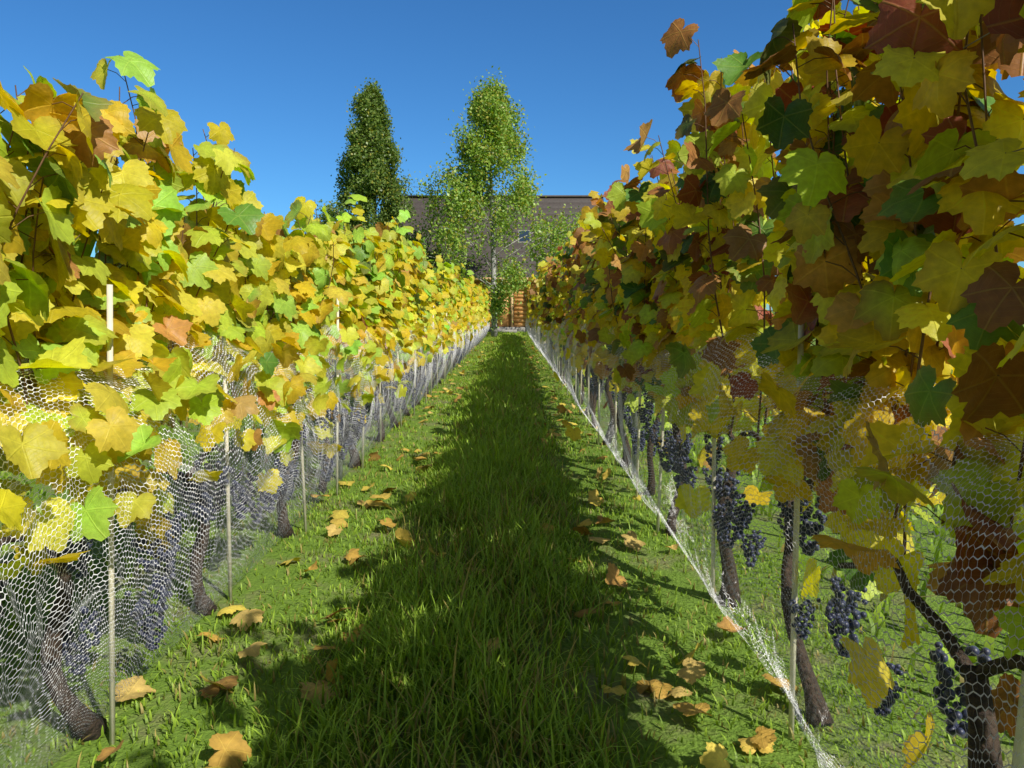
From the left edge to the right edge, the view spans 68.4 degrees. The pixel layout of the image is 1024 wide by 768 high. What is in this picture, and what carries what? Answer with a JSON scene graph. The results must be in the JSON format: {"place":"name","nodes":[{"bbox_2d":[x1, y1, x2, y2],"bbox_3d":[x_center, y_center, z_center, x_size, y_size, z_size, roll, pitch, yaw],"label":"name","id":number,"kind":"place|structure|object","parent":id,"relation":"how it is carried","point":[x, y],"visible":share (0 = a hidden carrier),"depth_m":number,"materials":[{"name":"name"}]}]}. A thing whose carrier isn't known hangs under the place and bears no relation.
{"place":"outdoors","nodes":[
{"label":"outdoors","id":0,"kind":"place"},
{"bbox_2d":[0,213,307,545],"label":"wires","id":1,"kind":"object","parent":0,"point":[220,375],"depth_m":3.24,"materials":[{"name":"grey metal"}]},
{"bbox_2d":[107,284,482,745],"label":"stakes","id":2,"kind":"object","parent":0,"point":[111,537],"visible":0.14,"depth_m":2.36,"materials":[{"name":"beige wood"}]},
{"bbox_2d":[334,222,464,479],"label":"posts","id":3,"kind":"object","parent":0,"point":[341,465],"visible":0.01,"depth_m":6.02,"materials":[{"name":"wood"}]},
{"bbox_2d":[321,356,659,453],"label":"grass","id":4,"kind":"structure","parent":0,"point":[483,409],"depth_m":9.53,"materials":[{"name":"green plant"}]},
{"bbox_2d":[439,331,563,366],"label":"grass","id":5,"kind":"structure","parent":0,"point":[508,346],"depth_m":23.51,"materials":[{"name":"green plant"}]},
{"bbox_2d":[0,330,1021,702],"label":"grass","id":6,"kind":"structure","parent":0,"point":[874,616],"depth_m":4.30,"materials":[{"name":"green plant"}]},
{"bbox_2d":[0,311,1023,767],"bbox_3d":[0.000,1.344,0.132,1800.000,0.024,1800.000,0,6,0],"label":"ground","id":7,"kind":"structure","parent":0,"point":[688,753],"depth_m":3.12,"materials":[{"name":"green plant"}]},
{"bbox_2d":[0,317,489,767],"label":"net","id":8,"kind":"object","parent":7,"relation":"on","point":[483,334],"visible":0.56,"depth_m":2.45,"materials":[{"name":"white plastic"}]},
{"bbox_2d":[0,51,491,741],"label":"grapevines","id":9,"kind":"object","parent":7,"relation":"on","point":[134,209],"depth_m":2.58,"materials":[{"name":"yellow plant"}]},
{"bbox_2d":[0,55,443,454],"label":"canes","id":10,"kind":"object","parent":9,"relation":"attached to","point":[46,155],"visible":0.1,"depth_m":2.21,"materials":[{"name":"plant"}]},
{"bbox_2d":[313,77,454,269],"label":"tree","id":11,"kind":"object","parent":7,"relation":"on","point":[370,112],"depth_m":41.06,"materials":[{"name":"green plant"}]},
{"bbox_2d":[96,341,796,767],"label":"fallen leaves","id":12,"kind":"object","parent":7,"relation":"on","point":[232,749],"visible":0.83,"depth_m":2.72,"materials":[{"name":"orange plant"}]},
{"bbox_2d":[398,66,581,336],"bbox_3d":[-0.458,-9.070,38.018,10.945,13.387,9.753,0,6,0],"label":"birch","id":13,"kind":"object","parent":7,"relation":"on","point":[501,138],"depth_m":36.89,"materials":[{"name":"green plant"}]},
{"bbox_2d":[486,230,530,332],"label":"cabin plinth","id":14,"kind":"structure","parent":7,"relation":"on","point":[513,329],"depth_m":44.64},
{"bbox_2d":[457,280,531,326],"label":"cabin logs","id":15,"kind":"object","parent":14,"relation":"on","point":[519,314],"visible":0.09,"depth_m":44.72,"materials":[{"name":"brown wood"}]},
{"bbox_2d":[398,195,603,277],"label":"cabin roof","id":16,"kind":"structure","parent":15,"relation":"on","point":[555,202],"depth_m":46.36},
{"bbox_2d":[519,231,529,240],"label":"window","id":17,"kind":"structure","parent":16,"relation":"attached to","point":[523,235],"depth_m":45.80,"materials":[{"name":"glass"}]},
{"bbox_2d":[475,278,534,326],"bbox_3d":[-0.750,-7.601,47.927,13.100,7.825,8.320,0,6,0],"label":"door frame","id":18,"kind":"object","parent":15,"relation":"attached to","point":[511,301],"depth_m":44.58,"materials":[{"name":"beige wood"}]},
{"bbox_2d":[556,355,637,478],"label":"posts","id":19,"kind":"object","parent":7,"relation":"on","point":[634,420],"visible":0.01,"depth_m":6.01,"materials":[{"name":"wood"}]},
{"bbox_2d":[649,33,1023,579],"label":"wires","id":20,"kind":"object","parent":19,"relation":"attached to","point":[773,227],"depth_m":1.79,"materials":[{"name":"grey metal"}]},
{"bbox_2d":[523,0,1023,767],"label":"grapevines","id":21,"kind":"object","parent":7,"relation":"on","point":[943,194],"depth_m":1.90,"materials":[{"name":"plant"}]},
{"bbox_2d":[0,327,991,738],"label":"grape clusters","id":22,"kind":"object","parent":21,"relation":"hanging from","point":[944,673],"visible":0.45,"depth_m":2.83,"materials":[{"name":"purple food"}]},
{"bbox_2d":[547,0,1023,554],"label":"canes","id":23,"kind":"object","parent":21,"relation":"attached to","point":[831,134],"visible":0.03,"depth_m":2.02,"materials":[{"name":"plant"}]},
{"bbox_2d":[525,315,1023,767],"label":"net","id":24,"kind":"object","parent":7,"relation":"on","point":[550,361],"visible":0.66,"depth_m":1.81,"materials":[{"name":"white plastic"}]},
{"bbox_2d":[0,0,1023,309],"label":"sky","id":25,"kind":"structure","parent":0,"point":[282,75],"materials":[{"name":"blue"}]},
{"bbox_2d":[532,323,1023,767],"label":"stakes","id":26,"kind":"object","parent":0,"point":[1019,733],"visible":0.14,"depth_m":2.37,"materials":[{"name":"grey wood"}]}
]}

